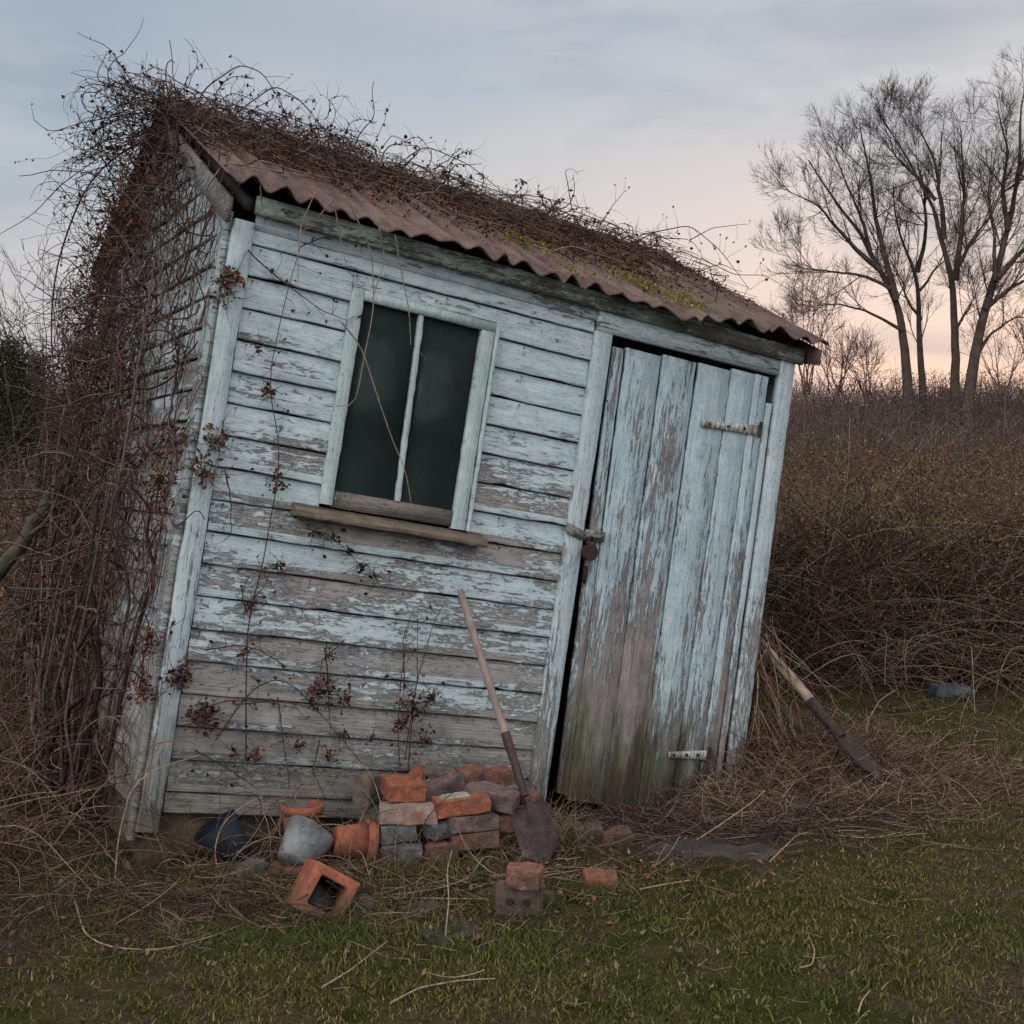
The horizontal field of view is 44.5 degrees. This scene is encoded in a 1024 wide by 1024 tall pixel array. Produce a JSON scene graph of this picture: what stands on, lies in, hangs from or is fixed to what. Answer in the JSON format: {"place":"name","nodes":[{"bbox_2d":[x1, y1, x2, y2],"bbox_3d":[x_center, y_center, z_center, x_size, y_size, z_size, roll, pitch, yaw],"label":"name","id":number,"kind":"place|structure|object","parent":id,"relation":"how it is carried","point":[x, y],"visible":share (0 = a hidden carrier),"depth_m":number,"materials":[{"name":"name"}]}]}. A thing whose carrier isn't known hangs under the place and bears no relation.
{"place":"outdoors","nodes":[
{"label":"outdoors","id":0,"kind":"place"},
{"bbox_2d":[0,402,1023,1023],"bbox_3d":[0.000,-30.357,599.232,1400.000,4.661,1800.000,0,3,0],"label":"ground","id":1,"kind":"structure","parent":0,"point":[660,946],"depth_m":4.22,"materials":[{"name":"green plant"}]},
{"bbox_2d":[0,327,60,484],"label":"evergreen tree","id":2,"kind":"object","parent":1,"relation":"on","point":[19,404],"visible":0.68,"depth_m":25.77,"materials":[{"name":"green plant"}]},
{"bbox_2d":[16,337,73,468],"bbox_3d":[-10.456,-2.304,27.490,1.619,3.122,1.725,0,3,0],"label":"evergreen tree","id":3,"kind":"object","parent":1,"relation":"on","point":[42,358],"visible":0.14,"depth_m":27.39,"materials":[{"name":"green plant"}]},
{"bbox_2d":[0,227,96,614],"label":"sapling","id":4,"kind":"object","parent":1,"relation":"on","point":[38,377],"visible":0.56,"depth_m":8.24,"materials":[{"name":"brown plant"}]},
{"bbox_2d":[0,255,96,656],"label":"sapling","id":5,"kind":"object","parent":1,"relation":"on","point":[8,394],"visible":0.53,"depth_m":8.83,"materials":[{"name":"brown plant"}]},
{"bbox_2d":[0,266,97,490],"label":"sapling","id":6,"kind":"object","parent":1,"relation":"on","point":[39,339],"visible":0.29,"depth_m":8.69,"materials":[{"name":"brown plant"}]},
{"bbox_2d":[36,315,91,409],"bbox_3d":[-11.480,-3.582,32.617,1.807,3.009,2.127,2,3,30],"label":"bare tree","id":7,"kind":"object","parent":1,"relation":"on","point":[63,353],"visible":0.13,"depth_m":32.40,"materials":[{"name":"brown plant"}]},
{"bbox_2d":[0,427,277,941],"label":"thicket","id":8,"kind":"object","parent":1,"relation":"on","point":[8,768],"depth_m":5.22,"materials":[{"name":"brown plant"}]},
{"bbox_2d":[114,755,199,877],"bbox_3d":[-1.341,1.140,4.712,0.322,0.432,0.055,-1,3,-27],"label":"dry stalk","id":9,"kind":"object","parent":1,"relation":"on","point":[126,806],"visible":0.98,"depth_m":4.68,"materials":[{"name":"beige plant"}]},
{"bbox_2d":[74,900,247,949],"bbox_3d":[-1.257,1.392,4.188,0.674,0.016,0.317,1,3,14],"label":"dry stalk","id":10,"kind":"object","parent":1,"relation":"on","point":[86,933],"visible":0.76,"depth_m":4.07,"materials":[{"name":"brown plant"}]},
{"bbox_2d":[176,887,205,896],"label":"stone","id":11,"kind":"object","parent":1,"relation":"on","point":[193,888],"visible":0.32,"depth_m":4.52,"materials":[{"name":"grey stone"}]},
{"bbox_2d":[194,809,251,861],"bbox_3d":[-1.110,1.281,4.877,0.196,0.170,0.196,-37,9,-7],"label":"bucket","id":12,"kind":"object","parent":1,"relation":"on","point":[233,827],"visible":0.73,"depth_m":4.81,"materials":[{"name":"blue plastic"}]},
{"bbox_2d":[234,857,268,880],"bbox_3d":[-0.976,1.346,4.690,0.091,0.075,0.110,-1,3,33],"label":"stone","id":13,"kind":"object","parent":1,"relation":"on","point":[256,866],"visible":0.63,"depth_m":4.67,"materials":[{"name":"grey stone"}]},
{"bbox_2d":[264,861,301,876],"bbox_3d":[-0.851,1.346,4.729,0.160,0.022,0.123,-8,7,12],"label":"roof tile","id":14,"kind":"object","parent":1,"relation":"on","point":[292,869],"visible":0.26,"depth_m":4.69,"materials":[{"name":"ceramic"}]},
{"bbox_2d":[277,815,334,865],"bbox_3d":[-0.799,1.278,4.761,0.191,0.190,0.150,1,39,23],"label":"plant pot","id":15,"kind":"object","parent":14,"relation":"on","point":[294,844],"visible":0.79,"depth_m":4.72,"materials":[{"name":"grey ceramic"}]},
{"bbox_2d":[280,799,323,831],"bbox_3d":[-0.852,1.252,5.046,0.174,0.150,0.174,2,2,-22],"label":"plant pot","id":16,"kind":"object","parent":1,"relation":"on","point":[310,808],"visible":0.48,"depth_m":4.99,"materials":[{"name":"ceramic"}]},
{"bbox_2d":[285,858,359,921],"bbox_3d":[-0.668,1.339,4.393,0.172,0.172,0.200,32,-20,-12],"label":"hollow clay block","id":17,"kind":"object","parent":1,"relation":"on","point":[310,879],"visible":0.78,"depth_m":4.33,"materials":[{"name":"ceramic"}]},
{"bbox_2d":[321,940,387,987],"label":"dry stalk","id":18,"kind":"object","parent":1,"relation":"on","point":[336,978],"visible":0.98,"depth_m":3.85,"materials":[{"name":"beige plant"}]},
{"bbox_2d":[331,820,378,862],"bbox_3d":[-0.611,1.277,4.837,0.155,0.176,0.176,9,0,-18],"label":"plant pot","id":19,"kind":"object","parent":1,"relation":"on","point":[364,836],"visible":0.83,"depth_m":4.78,"materials":[{"name":"ceramic"}]},
{"bbox_2d":[346,893,376,913],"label":"stone","id":20,"kind":"object","parent":1,"relation":"on","point":[366,904],"visible":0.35,"depth_m":4.42,"materials":[{"name":"grey stone"}]},
{"bbox_2d":[352,770,382,807],"bbox_3d":[-0.591,1.131,5.115,0.102,0.143,0.103,10,4,34],"label":"stone","id":21,"kind":"object","parent":1,"relation":"on","point":[360,791],"visible":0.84,"depth_m":5.08,"materials":[{"name":"beige stone"}]},
{"bbox_2d":[358,815,379,851],"bbox_3d":[-0.553,1.281,4.959,0.077,0.150,0.120,-2,1,-32],"label":"stone","id":22,"kind":"object","parent":1,"relation":"on","point":[369,817],"visible":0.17,"depth_m":4.96,"materials":[{"name":"grey stone"}]},
{"bbox_2d":[271,896,491,899],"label":"dry stalk","id":23,"kind":"object","parent":1,"relation":"on","point":[430,898],"visible":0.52,"depth_m":4.48,"materials":[{"name":"brown plant"}]},
{"bbox_2d":[379,838,422,867],"bbox_3d":[-0.432,1.325,4.855,0.171,0.082,0.149,2,2,-8],"label":"stone","id":24,"kind":"object","parent":1,"relation":"on","point":[405,848],"visible":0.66,"depth_m":4.80,"materials":[{"name":"grey stone"}]},
{"bbox_2d":[377,820,417,845],"bbox_3d":[-0.457,1.247,4.903,0.158,0.076,0.155,-3,1,-16],"label":"stone","id":25,"kind":"object","parent":24,"relation":"on","point":[387,835],"visible":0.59,"depth_m":4.83,"materials":[{"name":"grey stone"}]},
{"bbox_2d":[379,801,437,825],"bbox_3d":[-0.406,1.177,4.889,0.229,0.074,0.111,2,0,-6],"label":"brick","id":26,"kind":"object","parent":25,"relation":"on","point":[410,813],"visible":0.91,"depth_m":4.84,"materials":[{"name":"brown brick"}]},
{"bbox_2d":[380,774,426,802],"bbox_3d":[-0.435,1.100,4.980,0.156,0.069,0.172,2,5,-19],"label":"brick","id":27,"kind":"object","parent":26,"relation":"on","point":[394,788],"visible":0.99,"depth_m":4.92,"materials":[{"name":"orange brick"}]},
{"bbox_2d":[407,766,428,780],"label":"brick","id":28,"kind":"object","parent":27,"relation":"on","point":[415,770],"visible":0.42,"depth_m":5.21,"materials":[{"name":"orange brick"}]},
{"bbox_2d":[399,899,444,915],"bbox_3d":[-0.322,1.409,4.426,0.155,0.040,0.122,1,2,-42],"label":"stone","id":29,"kind":"object","parent":1,"relation":"on","point":[423,904],"visible":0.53,"depth_m":4.42,"materials":[{"name":"grey stone"}]},
{"bbox_2d":[50,96,828,861],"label":"garden shed","id":30,"kind":"structure","parent":1,"relation":"on","point":[552,410],"depth_m":5.42,"materials":[{"name":"wood"}]},
{"bbox_2d":[0,40,253,840],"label":"climbing vine","id":31,"kind":"object","parent":30,"relation":"attached to","point":[74,593],"visible":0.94,"depth_m":5.68,"materials":[{"name":"brown plant"}]},
{"bbox_2d":[0,437,84,580],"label":"dead branch","id":32,"kind":"object","parent":31,"relation":"attached to","point":[15,550],"visible":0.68,"depth_m":6.39,"materials":[{"name":"brown wood"}]},
{"bbox_2d":[163,627,364,800],"bbox_3d":[-0.973,0.824,4.976,0.865,0.694,0.134,10,-3,-28],"label":"climbing vine","id":33,"kind":"object","parent":30,"relation":"attached to","point":[319,692],"visible":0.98,"depth_m":5.03,"materials":[{"name":"brown plant"}]},
{"bbox_2d":[206,212,360,759],"bbox_3d":[-0.933,-0.130,4.967,0.511,2.235,0.124,10,-3,-28],"label":"climbing vine","id":34,"kind":"object","parent":30,"relation":"attached to","point":[245,650],"visible":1,"depth_m":4.96,"materials":[{"name":"brown plant"}]},
{"bbox_2d":[294,510,391,594],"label":"ivy sprig","id":35,"kind":"object","parent":30,"relation":"attached to","point":[350,553],"visible":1,"depth_m":5.11,"materials":[{"name":"brown plant"}]},
{"bbox_2d":[0,18,789,503],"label":"climbing vine","id":36,"kind":"object","parent":30,"relation":"on","point":[312,152],"visible":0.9,"depth_m":6.20,"materials":[{"name":"brown plant"}]},
{"bbox_2d":[290,287,499,547],"bbox_3d":[-0.435,-0.391,5.254,0.875,0.978,0.100,10,-3,-28],"label":"window frame","id":37,"kind":"structure","parent":30,"relation":"in","point":[435,410],"depth_m":5.28,"materials":[{"name":"white wood"}]},
{"bbox_2d":[357,601,445,769],"bbox_3d":[-0.429,0.732,5.243,0.351,0.744,0.139,10,-3,-28],"label":"climbing vine","id":38,"kind":"object","parent":30,"relation":"attached to","point":[413,702],"visible":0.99,"depth_m":5.27,"materials":[{"name":"brown plant"}]},
{"bbox_2d":[581,536,597,560],"bbox_3d":[0.355,0.164,5.678,0.076,0.114,0.027,10,-3,-28],"label":"padlock","id":39,"kind":"object","parent":30,"relation":"hanging from","point":[589,552],"visible":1,"depth_m":5.67,"materials":[{"name":"metal"}]},
{"bbox_2d":[555,346,768,814],"bbox_3d":[0.705,0.350,5.929,0.956,2.205,0.096,10,-3,-28],"label":"door","id":40,"kind":"structure","parent":30,"relation":"in","point":[656,615],"depth_m":5.92,"materials":[{"name":"paint"}]},
{"bbox_2d":[422,838,457,862],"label":"brick","id":41,"kind":"object","parent":1,"relation":"on","point":[430,846],"visible":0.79,"depth_m":4.83,"materials":[{"name":"brick"}]},
{"bbox_2d":[421,818,451,840],"bbox_3d":[-0.295,1.240,4.908,0.104,0.070,0.125,-5,5,-36],"label":"stone","id":42,"kind":"object","parent":41,"relation":"on","point":[439,831],"visible":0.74,"depth_m":4.86,"materials":[{"name":"grey stone"}]},
{"bbox_2d":[389,978,494,1003],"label":"dry stalk","id":43,"kind":"object","parent":1,"relation":"on","point":[402,996],"visible":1,"depth_m":3.73,"materials":[{"name":"beige plant"}]},
{"bbox_2d":[423,770,465,801],"bbox_3d":[-0.297,1.123,5.107,0.208,0.065,0.104,-14,11,-32],"label":"brick","id":44,"kind":"object","parent":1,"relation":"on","point":[451,781],"visible":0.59,"depth_m":5.08,"materials":[{"name":"brick"}]},
{"bbox_2d":[423,766,456,777],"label":"stone","id":45,"kind":"object","parent":44,"relation":"on","point":[436,771],"visible":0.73,"depth_m":5.15,"materials":[{"name":"beige stone"}]},
{"bbox_2d":[445,850,451,936],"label":"dry stalk","id":46,"kind":"object","parent":1,"relation":"on","point":[448,897],"visible":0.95,"depth_m":4.18,"materials":[{"name":"beige plant"}]},
{"bbox_2d":[419,921,484,943],"bbox_3d":[-0.203,1.419,4.204,0.217,0.030,0.131,-2,2,-26],"label":"stone","id":47,"kind":"object","parent":1,"relation":"on","point":[441,937],"visible":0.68,"depth_m":4.18,"materials":[{"name":"grey stone"}]},
{"bbox_2d":[448,830,499,850],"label":"brick","id":48,"kind":"object","parent":1,"relation":"on","point":[476,840],"visible":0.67,"depth_m":4.87,"materials":[{"name":"brown brick"}]},
{"bbox_2d":[444,811,498,833],"bbox_3d":[-0.166,1.221,4.932,0.206,0.068,0.126,1,-1,-25],"label":"brick","id":49,"kind":"object","parent":48,"relation":"on","point":[473,823],"visible":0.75,"depth_m":4.88,"materials":[{"name":"brick"}]},
{"bbox_2d":[431,791,490,818],"bbox_3d":[-0.201,1.150,4.932,0.223,0.074,0.130,-5,1,-16],"label":"brick","id":50,"kind":"object","parent":49,"relation":"on","point":[461,803],"visible":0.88,"depth_m":4.88,"materials":[{"name":"orange brick"}]},
{"bbox_2d":[490,809,514,832],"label":"brick","id":51,"kind":"object","parent":48,"relation":"on","point":[505,823],"visible":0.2,"depth_m":4.97,"materials":[{"name":"red brick"}]},
{"bbox_2d":[464,780,520,814],"bbox_3d":[-0.081,1.138,5.010,0.222,0.069,0.110,11,12,15],"label":"brick","id":52,"kind":"object","parent":51,"relation":"on","point":[505,799],"visible":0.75,"depth_m":4.97,"materials":[{"name":"brown brick"}]},
{"bbox_2d":[485,765,514,785],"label":"brick","id":53,"kind":"object","parent":52,"relation":"on","point":[502,775],"visible":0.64,"depth_m":5.21,"materials":[{"name":"red brick"}]},
{"bbox_2d":[454,764,489,783],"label":"brick","id":54,"kind":"object","parent":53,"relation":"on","point":[473,772],"visible":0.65,"depth_m":5.18,"materials":[{"name":"brick"}]},
{"bbox_2d":[520,790,539,805],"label":"brick","id":55,"kind":"object","parent":51,"relation":"on","point":[533,795],"visible":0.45,"depth_m":5.04,"materials":[{"name":"brick"}]},
{"bbox_2d":[0,740,980,966],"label":"dry grass tufts","id":56,"kind":"object","parent":1,"relation":"on","point":[562,829],"visible":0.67,"depth_m":4.59,"materials":[{"name":"brown plant"}]},
{"bbox_2d":[457,589,557,862],"bbox_3d":[-0.053,0.851,5.113,0.108,1.015,0.703,-2,3,-34],"label":"spade","id":57,"kind":"object","parent":1,"relation":"on","point":[527,819],"visible":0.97,"depth_m":4.97,"materials":[{"name":"rusty dark iron"},{"name":"pale wood"}]},
{"bbox_2d":[0,677,1023,1023],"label":"twig litter","id":58,"kind":"object","parent":1,"relation":"on","point":[662,827],"visible":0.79,"depth_m":4.76,"materials":[{"name":"brown plant"}]},
{"bbox_2d":[0,354,1023,547],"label":"scrub","id":59,"kind":"object","parent":1,"relation":"on","point":[826,399],"visible":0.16,"depth_m":32.64,"materials":[{"name":"brown plant"}]},
{"bbox_2d":[0,679,1023,1023],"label":"fallen leaves","id":60,"kind":"object","parent":1,"relation":"on","point":[390,913],"visible":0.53,"depth_m":4.55,"materials":[{"name":"brown plant"}]},
{"bbox_2d":[495,880,543,915],"bbox_3d":[0.025,1.362,4.400,0.170,0.109,0.095,0,3,6],"label":"brick","id":61,"kind":"object","parent":1,"relation":"on","point":[520,899],"visible":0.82,"depth_m":4.36,"materials":[{"name":"brick"}]},
{"bbox_2d":[504,862,543,890],"bbox_3d":[0.042,1.268,4.354,0.130,0.070,0.102,3,4,8],"label":"brick","id":62,"kind":"object","parent":61,"relation":"on","point":[524,876],"visible":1,"depth_m":4.31,"materials":[{"name":"brick"}]},
{"bbox_2d":[543,890,553,903],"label":"stone","id":63,"kind":"object","parent":1,"relation":"on","point":[550,897],"visible":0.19,"depth_m":4.49,"materials":[{"name":"grey stone"}]},
{"bbox_2d":[543,858,611,876],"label":"dry stalk","id":64,"kind":"object","parent":1,"relation":"on","point":[570,871],"visible":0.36,"depth_m":4.76,"materials":[{"name":"brown plant"}]},
{"bbox_2d":[568,822,603,841],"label":"brick","id":65,"kind":"object","parent":1,"relation":"on","point":[596,835],"visible":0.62,"depth_m":5.22,"materials":[{"name":"brick"}]},
{"bbox_2d":[581,867,618,892],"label":"brick","id":66,"kind":"object","parent":1,"relation":"on","point":[592,876],"visible":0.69,"depth_m":4.58,"materials":[{"name":"orange brick"}]},
{"bbox_2d":[601,825,633,845],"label":"brick","id":67,"kind":"object","parent":1,"relation":"on","point":[627,832],"visible":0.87,"depth_m":5.17,"materials":[{"name":"brown brick"}]},
{"bbox_2d":[640,880,688,889],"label":"dry stalk","id":68,"kind":"object","parent":1,"relation":"on","point":[660,885],"visible":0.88,"depth_m":4.58,"materials":[{"name":"beige plant"}]},
{"bbox_2d":[644,835,733,860],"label":"paving slab","id":69,"kind":"structure","parent":1,"relation":"on","point":[703,844],"depth_m":5.13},
{"bbox_2d":[697,790,764,839],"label":"dry stalk","id":70,"kind":"object","parent":69,"relation":"on","point":[728,818],"visible":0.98,"depth_m":5.26,"materials":[{"name":"beige plant"}]},
{"bbox_2d":[453,379,1023,746],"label":"bramble","id":71,"kind":"object","parent":1,"relation":"on","point":[1004,656],"depth_m":8.71,"materials":[{"name":"brown plant"}]},
{"bbox_2d":[716,842,778,860],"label":"paving slab","id":72,"kind":"structure","parent":1,"relation":"on","point":[759,849],"depth_m":5.07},
{"bbox_2d":[688,612,878,797],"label":"dry grass","id":73,"kind":"object","parent":1,"relation":"on","point":[762,668],"visible":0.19,"depth_m":6.24,"materials":[{"name":"brown plant"}]},
{"bbox_2d":[762,689,846,765],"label":"dead branch","id":74,"kind":"object","parent":1,"relation":"on","point":[785,712],"visible":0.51,"depth_m":6.26,"materials":[{"name":"brown wood"}]},
{"bbox_2d":[755,249,856,495],"bbox_3d":[5.274,-2.181,21.909,1.863,4.931,2.320,-1,3,-26],"label":"bare bush","id":75,"kind":"object","parent":1,"relation":"on","point":[807,385],"visible":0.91,"depth_m":22.00,"materials":[{"name":"brown plant"}]},
{"bbox_2d":[800,934,814,968],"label":"dry stalk","id":76,"kind":"object","parent":1,"relation":"on","point":[806,966],"visible":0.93,"depth_m":3.89,"materials":[{"name":"beige plant"}]},
{"bbox_2d":[610,686,1023,839],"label":"straw heap","id":77,"kind":"object","parent":1,"relation":"on","point":[891,754],"visible":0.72,"depth_m":6.00,"materials":[{"name":"brown plant"}]},
{"bbox_2d":[760,638,881,780],"bbox_3d":[1.478,0.942,6.126,0.167,0.590,0.785,-2,3,-36],"label":"spade","id":78,"kind":"object","parent":1,"relation":"on","point":[828,722],"visible":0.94,"depth_m":6.03,"materials":[{"name":"brown wood"}]},
{"bbox_2d":[782,292,886,499],"bbox_3d":[5.929,-1.941,22.837,1.828,4.136,3.122,0,3,0],"label":"bare bush","id":79,"kind":"object","parent":1,"relation":"on","point":[849,353],"visible":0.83,"depth_m":22.87,"materials":[{"name":"brown plant"}]},
{"bbox_2d":[769,832,899,861],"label":"dry stalk","id":80,"kind":"object","parent":1,"relation":"on","point":[822,834],"visible":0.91,"depth_m":5.18,"materials":[{"name":"brown plant"}]},
{"bbox_2d":[746,91,929,416],"bbox_3d":[9.317,-7.360,35.554,5.740,9.462,4.391,0,3,0],"label":"bare tree","id":81,"kind":"object","parent":1,"relation":"on","point":[888,283],"visible":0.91,"depth_m":35.56,"materials":[{"name":"brown plant"}]},
{"bbox_2d":[820,320,906,492],"bbox_3d":[6.633,-1.886,24.049,1.877,3.633,2.037,0,3,0],"label":"bare bush","id":82,"kind":"object","parent":1,"relation":"on","point":[869,392],"visible":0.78,"depth_m":23.98,"materials":[{"name":"brown plant"}]},
{"bbox_2d":[857,990,870,1013],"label":"dry stalk","id":83,"kind":"object","parent":1,"relation":"on","point":[859,1008],"visible":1,"depth_m":3.59,"materials":[{"name":"beige plant"}]},
{"bbox_2d":[866,690,894,737],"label":"dry stalk","id":84,"kind":"object","parent":1,"relation":"on","point":[873,711],"visible":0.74,"depth_m":6.62,"materials":[{"name":"brown plant"}]},
{"bbox_2d":[857,107,992,411],"bbox_3d":[12.230,-7.271,37.285,3.926,8.902,6.041,1,3,23],"label":"bare tree","id":85,"kind":"object","parent":1,"relation":"on","point":[920,355],"visible":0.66,"depth_m":36.94,"materials":[{"name":"brown plant"}]},
{"bbox_2d":[847,70,1023,420],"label":"bare tree","id":86,"kind":"object","parent":1,"relation":"on","point":[954,274],"visible":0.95,"depth_m":34.66,"materials":[{"name":"brown plant"}]},
{"bbox_2d":[927,683,972,697],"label":"stone","id":87,"kind":"object","parent":1,"relation":"on","point":[935,690],"visible":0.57,"depth_m":7.97,"materials":[{"name":"grey stone"}]},
{"bbox_2d":[942,39,1023,425],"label":"bare tree","id":88,"kind":"object","parent":1,"relation":"on","point":[972,369],"visible":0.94,"depth_m":34.04,"materials":[{"name":"brown plant"}]},
{"bbox_2d":[949,288,1023,491],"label":"bare bush","id":89,"kind":"object","parent":1,"relation":"on","point":[1005,393],"visible":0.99,"depth_m":25.11,"materials":[{"name":"brown plant"}]},
{"bbox_2d":[991,298,1023,353],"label":"bare bush","id":90,"kind":"object","parent":1,"relation":"on","point":[1022,333],"visible":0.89,"depth_m":25.84,"materials":[{"name":"brown plant"}]},
{"bbox_2d":[0,0,1023,409],"label":"sky","id":91,"kind":"structure","parent":0,"point":[672,98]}
]}

